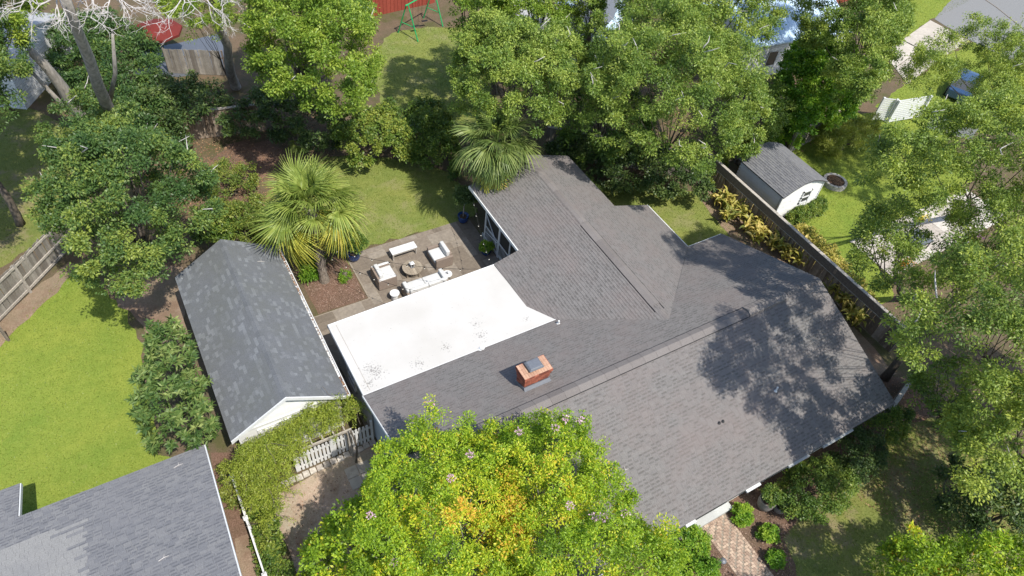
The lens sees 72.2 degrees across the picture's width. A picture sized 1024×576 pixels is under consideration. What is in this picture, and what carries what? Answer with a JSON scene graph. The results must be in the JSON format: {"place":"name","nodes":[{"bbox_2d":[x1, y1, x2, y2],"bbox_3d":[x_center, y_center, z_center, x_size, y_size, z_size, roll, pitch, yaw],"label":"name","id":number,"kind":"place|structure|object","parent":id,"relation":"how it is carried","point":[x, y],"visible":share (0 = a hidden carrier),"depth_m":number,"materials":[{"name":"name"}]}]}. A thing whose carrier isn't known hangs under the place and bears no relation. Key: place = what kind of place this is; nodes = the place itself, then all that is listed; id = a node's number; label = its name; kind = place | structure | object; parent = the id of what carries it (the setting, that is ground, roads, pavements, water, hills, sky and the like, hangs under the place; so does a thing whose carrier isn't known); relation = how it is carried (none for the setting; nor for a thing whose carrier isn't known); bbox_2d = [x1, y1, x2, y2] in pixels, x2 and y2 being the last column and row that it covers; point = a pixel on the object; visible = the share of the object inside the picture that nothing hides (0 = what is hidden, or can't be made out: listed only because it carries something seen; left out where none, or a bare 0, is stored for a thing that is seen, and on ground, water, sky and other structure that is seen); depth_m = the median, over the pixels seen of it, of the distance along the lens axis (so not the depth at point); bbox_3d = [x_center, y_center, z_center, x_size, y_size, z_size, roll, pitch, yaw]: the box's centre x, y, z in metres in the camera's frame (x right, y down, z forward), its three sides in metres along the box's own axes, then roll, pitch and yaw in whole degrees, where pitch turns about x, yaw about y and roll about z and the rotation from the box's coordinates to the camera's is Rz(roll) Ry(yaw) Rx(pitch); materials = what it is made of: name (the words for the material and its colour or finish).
{"place":"outdoors","nodes":[
{"label":"outdoors","id":0,"kind":"place"},
{"bbox_2d":[0,107,96,267],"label":"lawn","id":1,"kind":"structure","parent":0,"point":[22,165],"depth_m":37.28,"materials":[{"name":"plant"}]},
{"bbox_2d":[0,24,25,226],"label":"loose tree","id":2,"kind":"object","parent":1,"relation":"on","point":[19,220],"visible":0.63,"depth_m":32.98,"materials":[{"name":"green plant"}]},
{"bbox_2d":[0,0,37,133],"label":"loose tree","id":3,"kind":"object","parent":1,"relation":"on","point":[21,68],"visible":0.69,"depth_m":30.78,"materials":[{"name":"green plant"}]},
{"bbox_2d":[32,78,164,168],"bbox_3d":[-19.211,-6.114,33.295,7.291,7.395,4.342,27,51,16],"label":"loose tree","id":4,"kind":"object","parent":1,"relation":"on","point":[89,103],"visible":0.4,"depth_m":31.69,"materials":[{"name":"green plant"}]},
{"bbox_2d":[0,273,170,514],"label":"lawn","id":5,"kind":"structure","parent":0,"point":[84,315],"depth_m":28.62,"materials":[{"name":"plant"}]},
{"bbox_2d":[175,239,350,460],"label":"garage","id":6,"kind":"structure","parent":0,"point":[269,363],"depth_m":27.77,"materials":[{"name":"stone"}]},
{"bbox_2d":[271,444,429,575],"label":"driveway","id":7,"kind":"structure","parent":0,"point":[326,491],"depth_m":26.78,"materials":[{"name":"gravel"}]},
{"bbox_2d":[249,155,476,264],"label":"lawn","id":8,"kind":"structure","parent":0,"point":[417,215],"depth_m":38.64,"materials":[{"name":"plant"}]},
{"bbox_2d":[342,0,434,15],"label":"red barn","id":9,"kind":"structure","parent":0,"point":[387,6],"depth_m":51.94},
{"bbox_2d":[314,219,498,437],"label":"patio","id":10,"kind":"structure","parent":0,"point":[460,240],"depth_m":35.51,"materials":[{"name":"stone"}]},
{"bbox_2d":[370,261,396,290],"bbox_3d":[-6.226,-0.661,34.126,0.960,0.950,1.100,-20,54,-23],"label":"armchair","id":11,"kind":"object","parent":10,"relation":"on","point":[383,271],"visible":0.94,"depth_m":33.92,"materials":[{"name":"fabric"}]},
{"bbox_2d":[401,268,448,296],"bbox_3d":[-4.160,-0.108,33.908,2.180,0.920,1.000,-20,54,-23],"label":"sofa","id":12,"kind":"object","parent":10,"relation":"on","point":[429,281],"visible":0.62,"depth_m":33.71,"materials":[{"name":"fabric"}]},
{"bbox_2d":[427,241,452,269],"bbox_3d":[-3.638,-1.697,35.370,0.940,0.950,1.120,-20,54,-23],"label":"armchair","id":13,"kind":"object","parent":10,"relation":"on","point":[439,255],"visible":1,"depth_m":35.20,"materials":[{"name":"fabric"}]},
{"bbox_2d":[368,27,490,141],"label":"lawn","id":14,"kind":"structure","parent":0,"point":[418,65],"depth_m":47.38,"materials":[{"name":"plant"}]},
{"bbox_2d":[381,95,455,134],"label":"bush","id":15,"kind":"object","parent":14,"relation":"on","point":[412,107],"visible":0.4,"depth_m":41.24,"materials":[{"name":"green plant"}]},
{"bbox_2d":[0,0,1023,575],"bbox_3d":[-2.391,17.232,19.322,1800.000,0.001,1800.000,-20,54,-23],"label":"ground","id":16,"kind":"structure","parent":0,"point":[386,28],"depth_m":40.73,"materials":[{"name":"soil"}]},
{"bbox_2d":[0,264,31,320],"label":"wooden fence","id":17,"kind":"object","parent":16,"relation":"on","point":[15,291],"visible":1,"depth_m":30.98,"materials":[{"name":"grey wood"}]},
{"bbox_2d":[0,0,48,49],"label":"loose tree","id":18,"kind":"object","parent":16,"relation":"on","point":[14,18],"visible":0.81,"depth_m":32.28,"materials":[{"name":"green plant"}]},
{"bbox_2d":[0,11,72,109],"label":"grey house","id":19,"kind":"structure","parent":16,"relation":"on","point":[33,88],"depth_m":41.04,"materials":[{"name":"paint"}]},
{"bbox_2d":[0,262,75,346],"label":"bare earth","id":20,"kind":"structure","parent":16,"relation":"on","point":[11,320],"depth_m":31.71,"materials":[{"name":"soil"}]},
{"bbox_2d":[13,226,73,292],"bbox_3d":[-21.526,-1.706,32.612,0.176,1.831,3.746,13,48,5],"label":"wooden fence","id":21,"kind":"object","parent":16,"relation":"on","point":[34,273],"visible":0.69,"depth_m":32.21,"materials":[{"name":"grey wood"}]},
{"bbox_2d":[26,48,86,116],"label":"bare tree","id":22,"kind":"object","parent":16,"relation":"on","point":[55,78],"visible":0.42,"depth_m":36.04,"materials":[{"name":"grey plant"}]},
{"bbox_2d":[0,0,168,160],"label":"bare tree","id":23,"kind":"object","parent":16,"relation":"on","point":[104,98],"visible":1,"depth_m":25.00,"materials":[{"name":"grey plant"}]},
{"bbox_2d":[43,3,188,139],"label":"loose tree","id":24,"kind":"object","parent":16,"relation":"on","point":[101,45],"visible":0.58,"depth_m":40.53,"materials":[{"name":"green plant"}]},
{"bbox_2d":[0,445,241,575],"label":"neighbor house","id":25,"kind":"structure","parent":16,"relation":"on","point":[143,521],"depth_m":21.96,"materials":[{"name":"grey"}]},
{"bbox_2d":[19,95,227,299],"bbox_3d":[-15.351,-2.510,28.865,7.215,10.006,8.764,-20,54,-23],"label":"maple tree","id":26,"kind":"object","parent":16,"relation":"on","point":[97,169],"visible":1,"depth_m":26.30,"materials":[{"name":"green plant"}]},
{"bbox_2d":[116,266,188,343],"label":"bare earth","id":27,"kind":"structure","parent":16,"relation":"on","point":[159,300],"depth_m":32.34,"materials":[{"name":"soil"}]},
{"bbox_2d":[123,313,221,455],"bbox_3d":[-12.755,3.935,26.235,3.187,5.663,5.813,-20,54,-23],"label":"loquat tree","id":28,"kind":"object","parent":16,"relation":"on","point":[165,352],"visible":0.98,"depth_m":24.80,"materials":[{"name":"green plant"}]},
{"bbox_2d":[115,67,238,143],"bbox_3d":[-18.700,-10.149,39.555,7.322,3.459,5.133,3,48,-4],"label":"loose tree","id":29,"kind":"object","parent":16,"relation":"on","point":[180,93],"visible":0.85,"depth_m":38.65,"materials":[{"name":"green plant"}]},
{"bbox_2d":[135,32,226,76],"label":"paved yard","id":30,"kind":"structure","parent":16,"relation":"on","point":[197,45],"depth_m":46.61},
{"bbox_2d":[134,19,182,59],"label":"patio umbrella","id":31,"kind":"object","parent":30,"relation":"on","point":[175,29],"visible":0.56,"depth_m":43.74,"materials":[{"name":"red fabric"}]},
{"bbox_2d":[161,48,224,74],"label":"wooden fence","id":32,"kind":"object","parent":30,"relation":"on","point":[182,67],"visible":0.88,"depth_m":43.93,"materials":[{"name":"grey wood"}]},
{"bbox_2d":[133,0,245,90],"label":"bare tree","id":33,"kind":"object","parent":16,"relation":"on","point":[233,80],"visible":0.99,"depth_m":37.72,"materials":[{"name":"grey plant"}]},
{"bbox_2d":[152,0,239,76],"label":"loose tree","id":34,"kind":"object","parent":16,"relation":"on","point":[177,12],"visible":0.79,"depth_m":32.00,"materials":[{"name":"green plant"}]},
{"bbox_2d":[152,103,266,140],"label":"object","id":35,"kind":"object","parent":16,"relation":"on","point":[199,132],"visible":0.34,"depth_m":40.03,"materials":[{"name":"brown wood"}]},
{"bbox_2d":[186,197,243,245],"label":"bush","id":36,"kind":"object","parent":16,"relation":"on","point":[218,230],"visible":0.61,"depth_m":33.87,"materials":[{"name":"green plant"}]},
{"bbox_2d":[211,452,247,551],"bbox_3d":[-10.292,8.634,26.004,1.160,0.001,6.264,-13,51,-18],"label":"mulch bed","id":37,"kind":"object","parent":16,"relation":"on","point":[236,524],"visible":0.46,"depth_m":26.23,"materials":[{"name":"soil"}]},
{"bbox_2d":[213,458,242,509],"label":"weeds","id":38,"kind":"object","parent":37,"relation":"on","point":[229,490],"visible":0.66,"depth_m":26.34,"materials":[{"name":"green plant"}]},
{"bbox_2d":[140,109,338,222],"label":"fallen leaves","id":39,"kind":"object","parent":16,"relation":"on","point":[247,161],"visible":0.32,"depth_m":39.84,"materials":[{"name":"brown plant"}]},
{"bbox_2d":[208,139,280,206],"bbox_3d":[-15.283,-6.409,38.801,3.456,0.001,6.734,14,48,5],"label":"mulch bed","id":40,"kind":"object","parent":16,"relation":"on","point":[265,154],"visible":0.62,"depth_m":39.68,"materials":[{"name":"soil"}]},
{"bbox_2d":[206,157,261,207],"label":"bush","id":41,"kind":"object","parent":40,"relation":"on","point":[221,165],"visible":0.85,"depth_m":36.90,"materials":[{"name":"green plant"}]},
{"bbox_2d":[221,193,267,243],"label":"bush","id":42,"kind":"object","parent":16,"relation":"on","point":[240,222],"visible":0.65,"depth_m":34.80,"materials":[{"name":"green plant"}]},
{"bbox_2d":[235,533,261,575],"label":"bare earth","id":43,"kind":"structure","parent":16,"relation":"on","point":[245,558],"depth_m":25.20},
{"bbox_2d":[241,503,295,575],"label":"ivy bed","id":44,"kind":"object","parent":16,"relation":"on","point":[272,550],"visible":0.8,"depth_m":24.84,"materials":[{"name":"green plant"}]},
{"bbox_2d":[230,82,344,153],"bbox_3d":[-12.433,-9.703,39.541,6.709,4.048,4.266,11,48,3],"label":"bush","id":45,"kind":"object","parent":16,"relation":"on","point":[266,103],"visible":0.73,"depth_m":38.78,"materials":[{"name":"green plant"}]},
{"bbox_2d":[245,406,353,489],"bbox_3d":[-8.095,6.190,27.084,3.700,2.050,1.230,-20,54,-23],"label":"pergola","id":46,"kind":"object","parent":16,"relation":"on","point":[347,431],"visible":0.41,"depth_m":26.61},
{"bbox_2d":[218,387,370,539],"bbox_3d":[-8.144,6.137,26.309,3.475,3.272,6.098,26,51,16],"label":"climbing vine","id":47,"kind":"object","parent":46,"relation":"attached to","point":[327,410],"visible":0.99,"depth_m":25.25,"materials":[{"name":"green plant"}]},
{"bbox_2d":[234,0,386,124],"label":"broadleaf tree","id":48,"kind":"object","parent":16,"relation":"on","point":[314,33],"visible":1,"depth_m":30.67,"materials":[{"name":"green plant"}]},
{"bbox_2d":[295,251,366,313],"bbox_3d":[-8.984,-0.468,34.281,2.518,0.001,3.966,-20,54,-23],"label":"mulch bed","id":49,"kind":"object","parent":16,"relation":"on","point":[330,261],"visible":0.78,"depth_m":33.86,"materials":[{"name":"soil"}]},
{"bbox_2d":[245,148,376,283],"bbox_3d":[-9.033,-2.798,31.411,5.736,7.393,4.771,-20,54,-23],"label":"palm tree","id":50,"kind":"object","parent":49,"relation":"on","point":[298,184],"visible":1,"depth_m":30.21,"materials":[{"name":"plant"}]},
{"bbox_2d":[293,420,373,471],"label":"picket gate","id":51,"kind":"structure","parent":16,"relation":"on","point":[333,449],"depth_m":27.62,"materials":[{"name":"white paint"}]},
{"bbox_2d":[296,482,404,575],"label":"crape myrtle","id":52,"kind":"object","parent":16,"relation":"on","point":[318,547],"visible":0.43,"depth_m":22.21,"materials":[{"name":"green plant"}]},
{"bbox_2d":[327,98,418,171],"bbox_3d":[-7.994,-8.847,39.852,4.996,3.278,5.631,-20,54,-23],"label":"bush","id":53,"kind":"object","parent":16,"relation":"on","point":[390,127],"visible":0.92,"depth_m":38.64,"materials":[{"name":"green plant"}]},
{"bbox_2d":[403,97,464,181],"bbox_3d":[-4.508,-8.292,39.858,3.427,3.238,5.520,-8,50,-14],"label":"bush","id":54,"kind":"object","parent":16,"relation":"on","point":[426,119],"visible":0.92,"depth_m":39.15,"materials":[{"name":"green plant"}]},
{"bbox_2d":[346,393,535,575],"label":"crape myrtle","id":55,"kind":"object","parent":16,"relation":"on","point":[383,477],"visible":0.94,"depth_m":20.29,"materials":[{"name":"green plant"}]},
{"bbox_2d":[444,0,509,60],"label":"broadleaf tree","id":56,"kind":"object","parent":16,"relation":"on","point":[471,4],"visible":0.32,"depth_m":35.68,"materials":[{"name":"green plant"}]},
{"bbox_2d":[450,104,547,193],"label":"palm tree","id":57,"kind":"object","parent":16,"relation":"on","point":[493,164],"visible":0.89,"depth_m":33.00,"materials":[{"name":"plant"}]},
{"bbox_2d":[0,0,1023,575],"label":"grass","id":58,"kind":"structure","parent":16,"relation":"on","point":[432,228],"depth_m":36.76,"materials":[{"name":"plant"}]},
{"bbox_2d":[446,6,585,143],"bbox_3d":[0.124,-8.860,35.784,7.543,11.015,8.140,-20,54,-23],"label":"broadleaf tree","id":59,"kind":"object","parent":16,"relation":"on","point":[536,46],"visible":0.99,"depth_m":32.21,"materials":[{"name":"green plant"}]},
{"bbox_2d":[498,0,578,58],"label":"broadleaf tree","id":60,"kind":"object","parent":16,"relation":"on","point":[537,8],"visible":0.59,"depth_m":36.29,"materials":[{"name":"green plant"}]},
{"bbox_2d":[483,406,692,575],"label":"crape myrtle","id":61,"kind":"object","parent":16,"relation":"on","point":[659,542],"visible":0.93,"depth_m":20.28,"materials":[{"name":"green plant"}]},
{"bbox_2d":[570,0,608,68],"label":"broadleaf tree","id":62,"kind":"object","parent":16,"relation":"on","point":[597,8],"visible":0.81,"depth_m":37.75,"materials":[{"name":"green plant"}]},
{"bbox_2d":[554,38,666,167],"bbox_3d":[5.637,-9.973,40.412,6.302,6.440,9.596,8,48,0],"label":"broadleaf tree","id":63,"kind":"object","parent":16,"relation":"on","point":[567,132],"visible":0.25,"depth_m":38.14,"materials":[{"name":"green plant"}]},
{"bbox_2d":[327,155,894,575],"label":"house","id":64,"kind":"structure","parent":16,"relation":"on","point":[704,382],"depth_m":28.36,"materials":[{"name":"grey"}]},
{"bbox_2d":[543,131,718,201],"bbox_3d":[6.564,-6.789,39.517,10.304,3.775,4.143,15,48,7],"label":"bush","id":65,"kind":"object","parent":16,"relation":"on","point":[625,182],"visible":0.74,"depth_m":38.92,"materials":[{"name":"green plant"}]},
{"bbox_2d":[570,0,776,180],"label":"broadleaf tree","id":66,"kind":"object","parent":16,"relation":"on","point":[728,67],"visible":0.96,"depth_m":31.51,"materials":[{"name":"green plant"}]},
{"bbox_2d":[612,0,792,66],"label":"broadleaf tree","id":67,"kind":"object","parent":16,"relation":"on","point":[724,12],"visible":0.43,"depth_m":35.11,"materials":[{"name":"green plant"}]},
{"bbox_2d":[619,479,796,575],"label":"mulch bed","id":68,"kind":"object","parent":16,"relation":"on","point":[765,517],"visible":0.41,"depth_m":27.52,"materials":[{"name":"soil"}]},
{"bbox_2d":[645,554,721,575],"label":"front shrub","id":69,"kind":"object","parent":68,"relation":"on","point":[706,565],"visible":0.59,"depth_m":25.41,"materials":[{"name":"green plant"}]},
{"bbox_2d":[672,523,712,559],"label":"front shrub","id":70,"kind":"object","parent":68,"relation":"on","point":[693,532],"visible":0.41,"depth_m":26.19,"materials":[{"name":"green plant"}]},
{"bbox_2d":[757,482,785,511],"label":"potted plant","id":71,"kind":"object","parent":68,"relation":"on","point":[770,497],"visible":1,"depth_m":27.47,"materials":[{"name":"green plant"}]},
{"bbox_2d":[702,513,773,575],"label":"brick walkway","id":72,"kind":"structure","parent":16,"relation":"on","point":[727,548],"depth_m":27.04,"materials":[{"name":"brick"}]},
{"bbox_2d":[711,77,797,162],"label":"broadleaf tree","id":73,"kind":"object","parent":16,"relation":"on","point":[747,151],"visible":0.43,"depth_m":39.98,"materials":[{"name":"green plant"}]},
{"bbox_2d":[693,0,849,75],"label":"long white building","id":74,"kind":"structure","parent":16,"relation":"on","point":[772,56],"depth_m":49.63,"materials":[{"name":"paint"}]},
{"bbox_2d":[736,142,827,217],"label":"storage shed","id":75,"kind":"structure","parent":16,"relation":"on","point":[782,180],"depth_m":39.74,"materials":[{"name":"grey"}]},
{"bbox_2d":[702,190,895,376],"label":"bare earth","id":76,"kind":"structure","parent":16,"relation":"on","point":[878,363],"depth_m":38.71,"materials":[{"name":"soil"}]},
{"bbox_2d":[704,153,906,351],"bbox_3d":[15.017,-2.369,37.733,0.226,1.820,14.490,-20,54,-23],"label":"wooden fence","id":77,"kind":"object","parent":16,"relation":"on","point":[827,265],"visible":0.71,"depth_m":36.74,"materials":[{"name":"brown wood"}]},
{"bbox_2d":[768,34,870,136],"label":"glossy tree","id":78,"kind":"object","parent":16,"relation":"on","point":[809,94],"visible":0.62,"depth_m":42.11,"materials":[{"name":"green plant"}]},
{"bbox_2d":[775,452,863,525],"bbox_3d":[12.184,8.047,28.061,4.013,2.083,2.677,-20,54,-23],"label":"round shrub","id":79,"kind":"object","parent":16,"relation":"on","point":[850,483],"visible":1,"depth_m":27.49,"materials":[{"name":"green plant"}]},
{"bbox_2d":[793,222,879,309],"bbox_3d":[17.326,-1.385,37.678,1.548,1.450,6.638,-14,52,-19],"label":"bush","id":80,"kind":"object","parent":16,"relation":"on","point":[832,252],"visible":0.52,"depth_m":37.94,"materials":[{"name":"yellow plant"}]},
{"bbox_2d":[766,376,928,495],"bbox_3d":[15.340,6.008,31.518,5.693,0.001,12.250,30,52,18],"label":"mulch bed","id":81,"kind":"object","parent":16,"relation":"on","point":[923,414],"visible":0.16,"depth_m":31.48,"materials":[{"name":"soil"}]},
{"bbox_2d":[826,424,891,488],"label":"round shrub","id":82,"kind":"object","parent":81,"relation":"on","point":[862,465],"visible":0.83,"depth_m":28.90,"materials":[{"name":"green plant"}]},
{"bbox_2d":[864,403,915,447],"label":"round shrub","id":83,"kind":"object","parent":81,"relation":"on","point":[897,415],"visible":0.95,"depth_m":30.02,"materials":[{"name":"green plant"}]},
{"bbox_2d":[785,0,918,104],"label":"broadleaf tree","id":84,"kind":"object","parent":16,"relation":"on","point":[892,19],"visible":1,"depth_m":36.79,"materials":[{"name":"green plant"}]},
{"bbox_2d":[843,191,935,300],"bbox_3d":[16.132,-0.914,30.663,3.466,11.148,12.172,39,55,25],"label":"oak tree","id":85,"kind":"object","parent":16,"relation":"on","point":[877,219],"visible":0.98,"depth_m":25.41,"materials":[{"name":"green plant"}]},
{"bbox_2d":[850,189,1003,276],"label":"terrace","id":86,"kind":"structure","parent":16,"relation":"on","point":[935,226],"depth_m":41.04,"materials":[{"name":"stone"}]},
{"bbox_2d":[853,79,1023,241],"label":"oak tree","id":87,"kind":"object","parent":16,"relation":"on","point":[921,145],"visible":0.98,"depth_m":23.69,"materials":[{"name":"green plant"}]},
{"bbox_2d":[879,216,1023,416],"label":"oak tree","id":88,"kind":"object","parent":16,"relation":"on","point":[1004,317],"visible":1,"depth_m":19.91,"materials":[{"name":"green plant"}]},
{"bbox_2d":[880,173,1023,381],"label":"oak tree","id":89,"kind":"object","parent":16,"relation":"on","point":[886,375],"visible":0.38,"depth_m":25.88,"materials":[{"name":"green plant"}]},
{"bbox_2d":[894,11,1023,140],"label":"oak tree","id":90,"kind":"object","parent":16,"relation":"on","point":[950,66],"visible":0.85,"depth_m":35.77,"materials":[{"name":"green plant"}]},
{"bbox_2d":[599,185,728,245],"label":"lawn","id":91,"kind":"structure","parent":0,"point":[701,208],"depth_m":40.03,"materials":[{"name":"plant"}]},
{"bbox_2d":[790,112,971,303],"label":"lawn","id":92,"kind":"structure","parent":0,"point":[879,192],"depth_m":43.07,"materials":[{"name":"plant"}]},
{"bbox_2d":[785,194,829,224],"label":"box hedge","id":93,"kind":"object","parent":92,"relation":"on","point":[803,213],"visible":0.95,"depth_m":40.16,"materials":[{"name":"green plant"}]},
{"bbox_2d":[809,109,883,160],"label":"bush","id":94,"kind":"object","parent":92,"relation":"on","point":[854,128],"visible":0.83,"depth_m":44.12,"materials":[{"name":"green plant"}]},
{"bbox_2d":[855,0,950,57],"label":"lawn","id":95,"kind":"structure","parent":0,"point":[932,7],"depth_m":60.81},
{"bbox_2d":[783,417,1023,575],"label":"lawn","id":96,"kind":"structure","parent":0,"point":[850,531],"depth_m":28.55,"materials":[{"name":"plant"}]},
{"bbox_2d":[835,374,1009,533],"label":"fallen leaves","id":97,"kind":"object","parent":96,"relation":"on","point":[893,511],"visible":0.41,"depth_m":29.85,"materials":[{"name":"brown plant"}]},
{"bbox_2d":[902,350,982,429],"bbox_3d":[17.877,4.783,29.373,3.866,5.684,3.178,-20,54,-23],"label":"bush","id":98,"kind":"object","parent":96,"relation":"on","point":[920,382],"visible":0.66,"depth_m":28.29,"materials":[{"name":"green plant"}]},
{"bbox_2d":[862,520,1023,575],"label":"crape myrtle","id":99,"kind":"object","parent":96,"relation":"on","point":[936,556],"visible":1,"depth_m":22.54,"materials":[{"name":"green plant"}]},
{"bbox_2d":[929,453,988,539],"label":"bush","id":100,"kind":"object","parent":96,"relation":"on","point":[944,472],"visible":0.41,"depth_m":28.15,"materials":[{"name":"green plant"}]},
{"bbox_2d":[932,367,1023,505],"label":"oak tree","id":101,"kind":"object","parent":96,"relation":"on","point":[958,424],"visible":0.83,"depth_m":21.21,"materials":[{"name":"green plant"}]},
{"bbox_2d":[936,458,1023,554],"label":"shrub","id":102,"kind":"object","parent":96,"relation":"on","point":[978,520],"visible":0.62,"depth_m":25.39,"materials":[{"name":"green plant"}]},
{"bbox_2d":[890,20,968,83],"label":"concrete driveway","id":103,"kind":"structure","parent":0,"point":[930,27],"depth_m":56.81,"materials":[{"name":"concrete"}]},
{"bbox_2d":[875,42,1023,133],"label":"lawn","id":104,"kind":"structure","parent":0,"point":[906,88],"depth_m":52.06,"materials":[{"name":"plant"}]},
{"bbox_2d":[935,0,1023,62],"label":"road","id":105,"kind":"structure","parent":0,"point":[952,16],"depth_m":61.58,"materials":[{"name":"asphalt"}]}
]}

